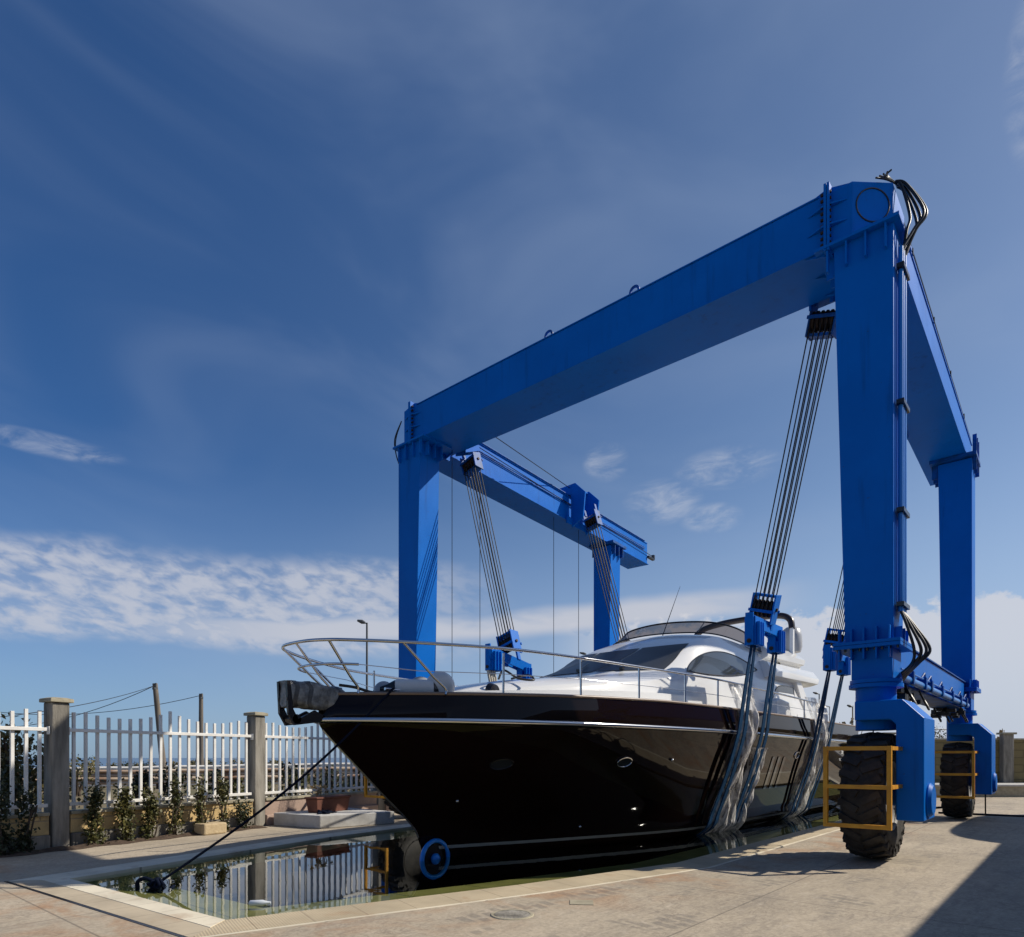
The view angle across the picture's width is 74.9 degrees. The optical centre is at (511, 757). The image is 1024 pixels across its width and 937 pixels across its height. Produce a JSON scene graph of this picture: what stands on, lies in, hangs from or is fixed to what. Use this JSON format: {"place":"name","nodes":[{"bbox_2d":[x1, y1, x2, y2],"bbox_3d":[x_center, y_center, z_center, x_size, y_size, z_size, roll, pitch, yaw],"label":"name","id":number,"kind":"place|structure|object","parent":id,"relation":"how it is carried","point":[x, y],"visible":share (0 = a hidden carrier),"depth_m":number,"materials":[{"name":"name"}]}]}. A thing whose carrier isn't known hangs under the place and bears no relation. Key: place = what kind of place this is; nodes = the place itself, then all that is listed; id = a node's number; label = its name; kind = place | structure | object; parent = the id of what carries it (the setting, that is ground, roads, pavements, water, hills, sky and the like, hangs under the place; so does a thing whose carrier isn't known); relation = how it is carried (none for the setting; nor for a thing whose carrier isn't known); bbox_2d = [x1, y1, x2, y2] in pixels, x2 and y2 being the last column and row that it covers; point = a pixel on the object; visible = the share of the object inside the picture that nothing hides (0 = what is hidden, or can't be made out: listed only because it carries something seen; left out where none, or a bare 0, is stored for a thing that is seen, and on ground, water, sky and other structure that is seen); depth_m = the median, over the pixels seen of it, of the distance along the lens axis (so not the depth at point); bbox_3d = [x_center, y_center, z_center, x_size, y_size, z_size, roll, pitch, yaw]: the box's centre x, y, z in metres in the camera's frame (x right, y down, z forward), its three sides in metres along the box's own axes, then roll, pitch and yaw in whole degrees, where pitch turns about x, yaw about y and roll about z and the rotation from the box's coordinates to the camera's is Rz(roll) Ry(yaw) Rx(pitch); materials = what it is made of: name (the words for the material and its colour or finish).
{"place":"outdoors","nodes":[
{"label":"outdoors","id":0,"kind":"place"},
{"bbox_2d":[19,758,349,767],"bbox_3d":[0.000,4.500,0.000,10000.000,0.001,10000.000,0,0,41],"label":"sea","id":1,"kind":"structure","parent":0,"point":[103,761],"depth_m":931.63,"materials":[{"name":"liquid"}]},
{"bbox_2d":[0,783,370,811],"bbox_3d":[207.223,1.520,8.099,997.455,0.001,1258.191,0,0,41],"label":"terrain","id":2,"kind":"structure","parent":0,"point":[192,791],"depth_m":28.07,"materials":[{"name":"green plant"}]},
{"bbox_2d":[0,753,42,813],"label":"shrub","id":3,"kind":"object","parent":2,"relation":"on","point":[17,787],"visible":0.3,"depth_m":13.44,"materials":[{"name":"green plant"}]},
{"bbox_2d":[0,712,83,811],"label":"shrub","id":4,"kind":"object","parent":2,"relation":"on","point":[5,747],"visible":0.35,"depth_m":14.25,"materials":[{"name":"plant"}]},
{"bbox_2d":[69,753,106,795],"bbox_3d":[-16.842,0.672,26.035,2.053,1.757,1.768,0,0,18],"label":"shrub","id":5,"kind":"object","parent":2,"relation":"on","point":[90,769],"visible":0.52,"depth_m":26.00,"materials":[{"name":"green plant"}]},
{"bbox_2d":[94,762,138,765],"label":"shrub","id":6,"kind":"object","parent":2,"relation":"on","point":[134,764],"visible":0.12,"depth_m":49.87,"materials":[{"name":"green plant"}]},
{"bbox_2d":[122,768,153,805],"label":"shrub","id":7,"kind":"object","parent":2,"relation":"on","point":[145,780],"visible":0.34,"depth_m":15.57,"materials":[{"name":"green plant"}]},
{"bbox_2d":[152,683,166,784],"bbox_3d":[-17.881,-1.125,33.994,0.843,5.283,0.332,0,0,-1],"label":"utility pole","id":8,"kind":"object","parent":2,"relation":"on","point":[156,700],"visible":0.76,"depth_m":33.89,"materials":[{"name":"brown wood"}]},
{"bbox_2d":[0,686,152,716],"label":"overhead wire","id":9,"kind":"object","parent":8,"relation":"attached to","point":[86,703],"visible":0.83,"depth_m":26.71,"materials":[{"name":"black metal"}]},
{"bbox_2d":[19,687,150,726],"bbox_3d":[-26.070,-2.654,37.001,16.959,2.019,0.033,0,0,21],"label":"overhead wire","id":10,"kind":"object","parent":8,"relation":"attached to","point":[104,706],"visible":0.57,"depth_m":35.11,"materials":[{"name":"black metal"}]},
{"bbox_2d":[154,762,191,803],"bbox_3d":[-8.388,0.816,16.539,0.814,1.448,0.830,0,0,2],"label":"shrub","id":11,"kind":"object","parent":2,"relation":"on","point":[165,789],"visible":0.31,"depth_m":16.44,"materials":[{"name":"green plant"}]},
{"bbox_2d":[146,760,210,765],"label":"shrub","id":12,"kind":"object","parent":2,"relation":"on","point":[176,763],"visible":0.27,"depth_m":49.56,"materials":[{"name":"green plant"}]},
{"bbox_2d":[15,774,363,788],"bbox_3d":[-12.002,1.129,32.815,40.448,0.842,0.230,0,0,-9],"label":"guardrail","id":13,"kind":"object","parent":2,"relation":"on","point":[124,781],"visible":0.12,"depth_m":32.04,"materials":[{"name":"grey metal"}]},
{"bbox_2d":[23,767,359,788],"bbox_3d":[-12.002,0.940,33.015,40.448,1.220,0.230,0,0,-9],"label":"guardrail","id":14,"kind":"object","parent":2,"relation":"on","point":[103,773],"visible":0.13,"depth_m":32.45,"materials":[{"name":"grey metal"}]},
{"bbox_2d":[191,758,233,764],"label":"shrub","id":15,"kind":"object","parent":2,"relation":"on","point":[212,762],"visible":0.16,"depth_m":51.08,"materials":[{"name":"green plant"}]},
{"bbox_2d":[203,768,226,800],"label":"shrub","id":16,"kind":"object","parent":2,"relation":"on","point":[210,773],"visible":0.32,"depth_m":16.96,"materials":[{"name":"green plant"}]},
{"bbox_2d":[220,775,245,799],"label":"shrub","id":17,"kind":"object","parent":2,"relation":"on","point":[234,789],"visible":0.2,"depth_m":17.36,"materials":[{"name":"green plant"}]},
{"bbox_2d":[232,759,282,763],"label":"shrub","id":18,"kind":"object","parent":2,"relation":"on","point":[275,762],"visible":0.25,"depth_m":54.09,"materials":[{"name":"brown plant"}]},
{"bbox_2d":[281,761,302,792],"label":"shrub","id":19,"kind":"object","parent":2,"relation":"on","point":[283,767],"visible":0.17,"depth_m":20.94,"materials":[{"name":"green plant"}]},
{"bbox_2d":[267,765,319,796],"bbox_3d":[-6.638,0.833,19.392,1.998,1.449,1.814,0,0,41],"label":"shrub","id":20,"kind":"object","parent":2,"relation":"on","point":[290,781],"visible":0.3,"depth_m":19.26,"materials":[{"name":"green plant"}]},
{"bbox_2d":[313,757,353,793],"bbox_3d":[-5.441,0.771,20.498,1.666,1.563,1.872,0,0,-28],"label":"shrub","id":21,"kind":"object","parent":2,"relation":"on","point":[326,779],"visible":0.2,"depth_m":20.23,"materials":[{"name":"green plant"}]},
{"bbox_2d":[342,769,369,790],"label":"shrub","id":22,"kind":"object","parent":2,"relation":"on","point":[348,782],"visible":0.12,"depth_m":21.79,"materials":[{"name":"green plant"}]},
{"bbox_2d":[69,781,369,786],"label":"road","id":23,"kind":"structure","parent":0,"point":[185,783],"depth_m":36.85,"materials":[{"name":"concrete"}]},
{"bbox_2d":[199,693,203,764],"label":"utility pole","id":24,"kind":"object","parent":23,"relation":"on","point":[201,749],"visible":0.81,"depth_m":41.88,"materials":[{"name":"brown wood"}]},
{"bbox_2d":[1,696,197,714],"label":"overhead wire","id":25,"kind":"object","parent":24,"relation":"attached to","point":[111,711],"visible":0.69,"depth_m":43.73,"materials":[{"name":"black metal"}]},
{"bbox_2d":[70,763,354,769],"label":"guardrail","id":26,"kind":"object","parent":23,"relation":"on","point":[194,766],"visible":0.05,"depth_m":40.41,"materials":[{"name":"grey metal"}]},
{"bbox_2d":[357,620,367,689],"bbox_3d":[-8.928,-3.368,39.994,0.666,9.736,0.257,0,0,8],"label":"street lamp","id":27,"kind":"object","parent":23,"relation":"on","point":[362,621],"visible":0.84,"depth_m":39.95,"materials":[{"name":"grey metal"}]},
{"bbox_2d":[164,844,465,907],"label":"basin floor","id":28,"kind":"structure","parent":0,"point":[346,872],"depth_m":11.30,"materials":[{"name":"grey liquid"}]},
{"bbox_2d":[84,846,731,919],"bbox_3d":[3.473,1.572,15.923,6.650,0.020,23.300,0,0,41],"label":"basin ledge","id":29,"kind":"object","parent":28,"relation":"on","point":[221,908],"visible":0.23,"depth_m":8.27,"materials":[{"name":"concrete"}]},
{"bbox_2d":[317,810,336,813],"bbox_3d":[-4.085,1.187,14.498,0.403,0.100,0.527,0,0,9],"label":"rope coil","id":30,"kind":"object","parent":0,"point":[324,812],"visible":0.98,"depth_m":14.42,"materials":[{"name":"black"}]},
{"bbox_2d":[373,681,388,690],"bbox_3d":[-1.794,-0.918,9.308,0.320,0.280,0.280,0,0,41],"label":"ball fender","id":31,"kind":"object","parent":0,"point":[378,685],"visible":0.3,"depth_m":9.20,"materials":[{"name":"grey plastic"}]},
{"bbox_2d":[413,676,426,679],"bbox_3d":[-1.343,-0.980,9.712,0.420,0.380,0.380,0,0,41],"label":"ball fender","id":32,"kind":"object","parent":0,"point":[421,678],"visible":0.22,"depth_m":9.61,"materials":[{"name":"grey plastic"}]},
{"bbox_2d":[0,797,1023,936],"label":"ground","id":33,"kind":"structure","parent":0,"point":[940,875],"depth_m":7.11,"materials":[{"name":"concrete"}]},
{"bbox_2d":[0,812,49,852],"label":"wall","id":34,"kind":"structure","parent":33,"relation":"on","point":[41,836],"depth_m":10.70,"materials":[{"name":"concrete"}]},
{"bbox_2d":[0,709,47,812],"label":"picket fence","id":35,"kind":"object","parent":34,"relation":"on","point":[39,728],"visible":0.81,"depth_m":10.65,"materials":[{"name":"white metal"}]},
{"bbox_2d":[39,697,73,846],"bbox_3d":[-7.532,0.258,11.065,0.370,2.485,0.360,0,0,29],"label":"fence post","id":36,"kind":"object","parent":33,"relation":"on","point":[56,757],"visible":0.78,"depth_m":10.96,"materials":[{"name":"concrete"}]},
{"bbox_2d":[9,880,209,936],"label":"coping","id":37,"kind":"object","parent":33,"relation":"on","point":[168,923],"visible":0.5,"depth_m":6.61,"materials":[{"name":"beige stone"}]},
{"bbox_2d":[4,881,185,936],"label":"coping joint","id":38,"kind":"object","parent":37,"relation":"on","point":[133,921],"visible":0.67,"depth_m":6.49,"materials":[{"name":"black"}]},
{"bbox_2d":[0,825,267,857],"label":"flower bed","id":39,"kind":"object","parent":33,"relation":"on","point":[86,845],"visible":0.8,"depth_m":11.41,"materials":[{"name":"soil"}]},
{"bbox_2d":[0,781,19,855],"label":"climbing shrub","id":40,"kind":"object","parent":39,"relation":"on","point":[3,833],"visible":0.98,"depth_m":10.16,"materials":[{"name":"green plant"}]},
{"bbox_2d":[14,782,39,852],"bbox_3d":[-7.562,0.943,10.386,0.335,1.153,0.356,0,0,5],"label":"climbing shrub","id":41,"kind":"object","parent":39,"relation":"on","point":[26,844],"visible":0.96,"depth_m":10.38,"materials":[{"name":"green plant"}]},
{"bbox_2d":[79,778,109,844],"bbox_3d":[-7.053,0.929,11.311,0.307,1.165,0.463,0,0,11],"label":"climbing shrub","id":42,"kind":"object","parent":39,"relation":"on","point":[94,817],"visible":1,"depth_m":11.27,"materials":[{"name":"green plant"}]},
{"bbox_2d":[109,783,138,840],"bbox_3d":[-6.790,0.976,11.754,0.368,1.069,0.436,0,0,17],"label":"climbing shrub","id":43,"kind":"object","parent":39,"relation":"on","point":[123,815],"visible":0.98,"depth_m":11.73,"materials":[{"name":"green plant"}]},
{"bbox_2d":[138,783,162,839],"bbox_3d":[-6.577,0.983,12.158,0.331,1.063,0.391,0,0,-5],"label":"climbing shrub","id":44,"kind":"object","parent":39,"relation":"on","point":[150,809],"visible":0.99,"depth_m":12.12,"materials":[{"name":"green plant"}]},
{"bbox_2d":[165,776,184,834],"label":"climbing shrub","id":45,"kind":"object","parent":39,"relation":"on","point":[175,808],"visible":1,"depth_m":12.58,"materials":[{"name":"green plant"}]},
{"bbox_2d":[189,774,209,831],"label":"climbing shrub","id":46,"kind":"object","parent":39,"relation":"on","point":[200,797],"visible":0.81,"depth_m":13.02,"materials":[{"name":"green plant"}]},
{"bbox_2d":[214,774,231,830],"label":"climbing shrub","id":47,"kind":"object","parent":39,"relation":"on","point":[222,793],"visible":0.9,"depth_m":13.47,"materials":[{"name":"green plant"}]},
{"bbox_2d":[233,798,253,828],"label":"climbing shrub","id":48,"kind":"object","parent":39,"relation":"on","point":[242,816],"visible":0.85,"depth_m":13.90,"materials":[{"name":"green plant"}]},
{"bbox_2d":[69,799,253,845],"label":"wall","id":49,"kind":"structure","parent":33,"relation":"on","point":[77,824],"depth_m":12.47,"materials":[{"name":"concrete"}]},
{"bbox_2d":[69,711,251,809],"bbox_3d":[-6.529,0.000,12.808,0.087,1.760,3.690,0,0,29],"label":"picket fence","id":50,"kind":"object","parent":49,"relation":"on","point":[130,732],"visible":0.9,"depth_m":12.56,"materials":[{"name":"white paint"}]},
{"bbox_2d":[12,835,329,881],"bbox_3d":[-4.740,1.567,10.322,0.500,0.146,5.212,0,0,25],"label":"coping","id":51,"kind":"object","parent":33,"relation":"on","point":[120,869],"visible":0.5,"depth_m":9.65,"materials":[{"name":"grey concrete"}]},
{"bbox_2d":[194,821,226,834],"bbox_3d":[-5.901,1.390,13.092,0.340,0.220,0.500,0,0,31],"label":"stone block","id":52,"kind":"object","parent":33,"relation":"on","point":[211,828],"depth_m":12.94,"materials":[{"name":"beige stone"}]},
{"bbox_2d":[243,712,267,825],"bbox_3d":[-5.581,0.258,14.580,0.370,2.485,0.360,0,0,29],"label":"fence post","id":53,"kind":"object","parent":33,"relation":"on","point":[256,755],"visible":0.88,"depth_m":14.47,"materials":[{"name":"concrete"}]},
{"bbox_2d":[41,878,541,936],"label":"coping","id":54,"kind":"object","parent":33,"relation":"on","point":[276,920],"depth_m":6.63,"materials":[{"name":"beige stone"}]},
{"bbox_2d":[265,791,377,825],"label":"wall","id":55,"kind":"structure","parent":33,"relation":"on","point":[358,799],"depth_m":15.57,"materials":[{"name":"paint"}]},
{"bbox_2d":[265,723,374,796],"bbox_3d":[-4.578,0.000,16.322,0.087,1.760,3.690,0,0,29],"label":"picket fence","id":56,"kind":"object","parent":55,"relation":"on","point":[305,790],"visible":0.63,"depth_m":15.81,"materials":[{"name":"white metal"}]},
{"bbox_2d":[274,808,393,828],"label":"plinth","id":57,"kind":"structure","parent":33,"relation":"on","point":[351,817],"depth_m":14.49,"materials":[{"name":"white concrete"}]},
{"bbox_2d":[304,784,350,812],"bbox_3d":[-4.147,0.907,15.055,0.380,0.622,1.117,0,0,29],"label":"planter box","id":58,"kind":"object","parent":57,"relation":"on","point":[332,803],"visible":1,"depth_m":14.86,"materials":[{"name":"ceramic"}]},
{"bbox_2d":[311,825,411,838],"bbox_3d":[-2.987,1.567,13.645,0.500,0.146,2.386,0,0,33],"label":"coping","id":59,"kind":"object","parent":33,"relation":"on","point":[363,831],"visible":0.43,"depth_m":13.46,"materials":[{"name":"grey concrete"}]},
{"bbox_2d":[371,788,384,810],"bbox_3d":[-3.630,0.258,18.095,0.370,2.485,0.360,0,0,29],"label":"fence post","id":60,"kind":"object","parent":33,"relation":"on","point":[380,804],"depth_m":17.98,"materials":[{"name":"concrete"}]},
{"bbox_2d":[490,909,533,919],"bbox_3d":[0.000,1.495,6.364,0.420,0.008,0.420,0,0,41],"label":"manhole cover","id":61,"kind":"object","parent":33,"relation":"on","point":[511,914],"visible":1,"depth_m":6.35,"materials":[{"name":"concrete"}]},
{"bbox_2d":[202,829,839,936],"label":"cement line","id":62,"kind":"object","parent":33,"relation":"on","point":[501,897],"visible":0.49,"depth_m":7.04,"materials":[{"name":"grey concrete"}]},
{"bbox_2d":[570,900,593,904],"bbox_3d":[0.718,1.497,6.901,0.240,0.006,0.220,0,0,6],"label":"drain cover","id":63,"kind":"object","parent":33,"relation":"on","point":[581,902],"visible":1,"depth_m":6.88,"materials":[{"name":"concrete"}]},
{"bbox_2d":[520,863,705,891],"bbox_3d":[1.359,1.567,8.466,2.853,0.146,0.500,0,0,-36],"label":"coping","id":64,"kind":"object","parent":33,"relation":"on","point":[564,883],"visible":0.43,"depth_m":8.31,"materials":[{"name":"stone"}]},
{"bbox_2d":[364,169,1023,858],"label":"boat hoist","id":65,"kind":"object","parent":33,"relation":"on","point":[848,249],"visible":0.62,"depth_m":11.74,"materials":[{"name":"blue paint"}]},
{"bbox_2d":[460,451,531,678],"bbox_3d":[-0.329,-4.879,16.570,2.296,6.277,1.423,0,0,68],"label":"lifting tackle","id":66,"kind":"object","parent":65,"relation":"hanging from","point":[471,466],"visible":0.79,"depth_m":16.24,"materials":[{"name":"blue paint"}]},
{"bbox_2d":[487,670,496,681],"bbox_3d":[-0.276,-0.851,15.359,0.554,2.309,0.314,0,0,28],"label":"lifting sling","id":67,"kind":"object","parent":66,"relation":"hanging from","point":[492,677],"visible":0.17,"depth_m":15.39,"materials":[{"name":"white fabric"}]},
{"bbox_2d":[583,504,626,640],"bbox_3d":[3.129,-4.991,20.893,1.921,6.003,1.600,0,0,41],"label":"lifting tackle","id":68,"kind":"object","parent":65,"relation":"hanging from","point":[592,522],"visible":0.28,"depth_m":20.95,"materials":[{"name":"blue paint"}]},
{"bbox_2d":[745,303,835,654],"bbox_3d":[4.977,-5.031,12.377,1.217,5.883,2.522,0,0,-5],"label":"lifting tackle","id":69,"kind":"object","parent":65,"relation":"hanging from","point":[757,629],"visible":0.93,"depth_m":12.40,"materials":[{"name":"blue paint"}]},
{"bbox_2d":[672,645,755,851],"bbox_3d":[3.967,-0.135,13.122,1.603,4.070,0.429,0,0,36],"label":"lifting sling","id":70,"kind":"object","parent":69,"relation":"hanging from","point":[749,678],"visible":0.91,"depth_m":12.84,"materials":[{"name":"black fabric"}]},
{"bbox_2d":[725,652,776,829],"bbox_3d":[4.723,-0.135,13.962,1.555,4.070,0.429,0,0,36],"label":"lifting sling","id":71,"kind":"object","parent":69,"relation":"hanging from","point":[769,689],"visible":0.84,"depth_m":13.66,"materials":[{"name":"black fabric"}]},
{"bbox_2d":[702,683,758,833],"bbox_3d":[4.331,0.150,13.514,1.245,3.200,1.084,0,0,41],"label":"plastic wrap","id":72,"kind":"object","parent":71,"relation":"hanging from","point":[734,688],"visible":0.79,"depth_m":13.31,"materials":[{"name":"white"}]},
{"bbox_2d":[723,747,767,829],"bbox_3d":[4.804,0.775,14.143,1.082,1.950,0.892,0,0,41],"label":"plastic wrap","id":73,"kind":"object","parent":71,"relation":"attached to","point":[740,823],"visible":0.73,"depth_m":14.04,"materials":[{"name":"white"}]},
{"bbox_2d":[822,566,850,675],"bbox_3d":[8.104,-4.916,16.159,2.069,5.651,1.249,0,0,83],"label":"lifting tackle","id":74,"kind":"object","parent":65,"relation":"hanging from","point":[831,662],"visible":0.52,"depth_m":16.46,"materials":[{"name":"blue paint"}]},
{"bbox_2d":[782,670,830,818],"bbox_3d":[7.090,-0.135,16.678,1.594,4.070,0.431,0,0,35],"label":"lifting sling","id":75,"kind":"object","parent":74,"relation":"hanging from","point":[822,707],"visible":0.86,"depth_m":16.41,"materials":[{"name":"black fabric"}]},
{"bbox_2d":[797,674,843,815],"bbox_3d":[7.837,-0.135,17.554,1.599,4.070,0.432,0,0,35],"label":"lifting sling","id":76,"kind":"object","parent":74,"relation":"hanging from","point":[834,710],"visible":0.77,"depth_m":17.31,"materials":[{"name":"black fabric"}]},
{"bbox_2d":[783,697,829,817],"bbox_3d":[7.500,0.125,17.239,1.138,3.250,1.513,0,0,41],"label":"plastic wrap","id":77,"kind":"object","parent":76,"relation":"hanging from","point":[815,769],"visible":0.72,"depth_m":16.95,"materials":[{"name":"white"}]},
{"bbox_2d":[677,820,841,866],"bbox_3d":[8.283,1.567,16.041,0.500,0.146,17.859,0,0,41],"label":"coping","id":78,"kind":"object","parent":33,"relation":"on","point":[713,859],"visible":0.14,"depth_m":11.08,"materials":[{"name":"stone"}]},
{"bbox_2d":[839,710,861,733],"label":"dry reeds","id":79,"kind":"object","parent":33,"relation":"on","point":[851,721],"visible":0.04,"depth_m":26.89,"materials":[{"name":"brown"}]},
{"bbox_2d":[935,728,945,737],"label":"shrub","id":80,"kind":"object","parent":33,"relation":"on","point":[941,736],"visible":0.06,"depth_m":28.90,"materials":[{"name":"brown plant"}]},
{"bbox_2d":[935,783,1023,796],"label":"wall ledge","id":81,"kind":"object","parent":33,"relation":"on","point":[1010,789],"depth_m":25.20,"materials":[{"name":"concrete"}]},
{"bbox_2d":[935,738,1023,782],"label":"yard wall","id":82,"kind":"structure","parent":81,"relation":"on","point":[1018,759],"depth_m":27.20,"materials":[{"name":"concrete"}]},
{"bbox_2d":[996,732,1016,782],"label":"wall pillar","id":83,"kind":"structure","parent":81,"relation":"on","point":[1006,757],"depth_m":26.93,"materials":[{"name":"concrete"}]},
{"bbox_2d":[0,0,1023,757],"label":"sky","id":84,"kind":"structure","parent":0,"point":[239,239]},
{"bbox_2d":[273,805,840,848],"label":"water","id":85,"kind":"structure","parent":0,"point":[751,833],"depth_m":12.80,"materials":[{"name":"liquid"}]},
{"bbox_2d":[248,900,270,905],"bbox_3d":[-2.620,1.513,6.950,0.220,0.062,0.064,0,0,-7],"label":"plastic bottle","id":86,"kind":"object","parent":85,"relation":"on","point":[257,902],"visible":1,"depth_m":6.93,"materials":[{"name":"white plastic"}]},
{"bbox_2d":[277,588,857,884],"bbox_3d":[2.937,-0.951,15.105,5.097,6.601,17.840,0,0,41],"label":"motor yacht","id":87,"kind":"object","parent":85,"relation":"on","point":[584,762],"visible":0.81,"depth_m":10.80,"materials":[{"name":"black"}]},
{"bbox_2d":[135,687,394,893],"bbox_3d":[-2.952,0.342,8.311,3.093,2.576,0.358,0,0,-21],"label":"mooring rope","id":88,"kind":"object","parent":87,"relation":"attached to","point":[156,884],"visible":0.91,"depth_m":8.07,"materials":[{"name":"black fabric"}]},
{"bbox_2d":[380,679,438,691],"bbox_3d":[-1.345,-0.930,9.187,0.920,0.280,0.280,0,0,-11],"label":"cylinder fender","id":89,"kind":"object","parent":87,"relation":"on","point":[411,685],"visible":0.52,"depth_m":9.07,"materials":[{"name":"white plastic"}]},
{"bbox_2d":[427,672,454,691],"bbox_3d":[-1.006,-0.994,9.357,0.412,0.410,0.412,0,0,-4],"label":"ball fender","id":90,"kind":"object","parent":87,"relation":"on","point":[446,679],"visible":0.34,"depth_m":9.21,"materials":[{"name":"white plastic"}]},
{"bbox_2d":[485,683,498,689],"bbox_3d":[-0.290,-1.000,10.126,0.120,0.256,0.260,0,0,41],"label":"capstan","id":91,"kind":"object","parent":87,"relation":"on","point":[490,686],"visible":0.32,"depth_m":10.06,"materials":[{"name":"black"}]},
{"bbox_2d":[498,670,534,680],"bbox_3d":[0.064,-1.272,10.481,0.580,0.190,0.434,0,0,41],"label":"coiled hose","id":92,"kind":"object","parent":87,"relation":"on","point":[518,677],"visible":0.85,"depth_m":10.34,"materials":[{"name":"black rubber"}]},
{"bbox_2d":[687,651,756,675],"bbox_3d":[4.588,-1.985,14.427,0.198,0.640,3.746,0,0,41],"label":"side window","id":93,"kind":"structure","parent":87,"relation":"in","point":[716,663],"depth_m":14.16,"materials":[{"name":"grey glass"}]},
{"bbox_2d":[763,757,774,788],"bbox_3d":[5.732,0.350,14.909,0.220,0.720,0.140,0,0,41],"label":"hull window","id":94,"kind":"structure","parent":87,"relation":"in","point":[772,762],"depth_m":14.91,"materials":[{"name":"grey glass"}]},
{"bbox_2d":[769,757,780,787],"bbox_3d":[5.965,0.350,15.183,0.218,0.720,0.140,0,0,41],"label":"hull window","id":95,"kind":"structure","parent":87,"relation":"in","point":[775,770],"depth_m":15.18,"materials":[{"name":"grey glass"}]},
{"bbox_2d":[775,757,785,787],"bbox_3d":[6.198,0.350,15.457,0.217,0.720,0.140,0,0,41],"label":"hull window","id":96,"kind":"structure","parent":87,"relation":"in","point":[780,771],"depth_m":15.46,"materials":[{"name":"grey glass"}]},
{"bbox_2d":[773,685,794,697],"bbox_3d":[6.922,-1.419,16.983,0.117,0.864,1.826,0,0,39],"label":"saloon window","id":97,"kind":"structure","parent":87,"relation":"in","point":[781,688],"depth_m":17.11,"materials":[{"name":"grey glass"}]}
]}

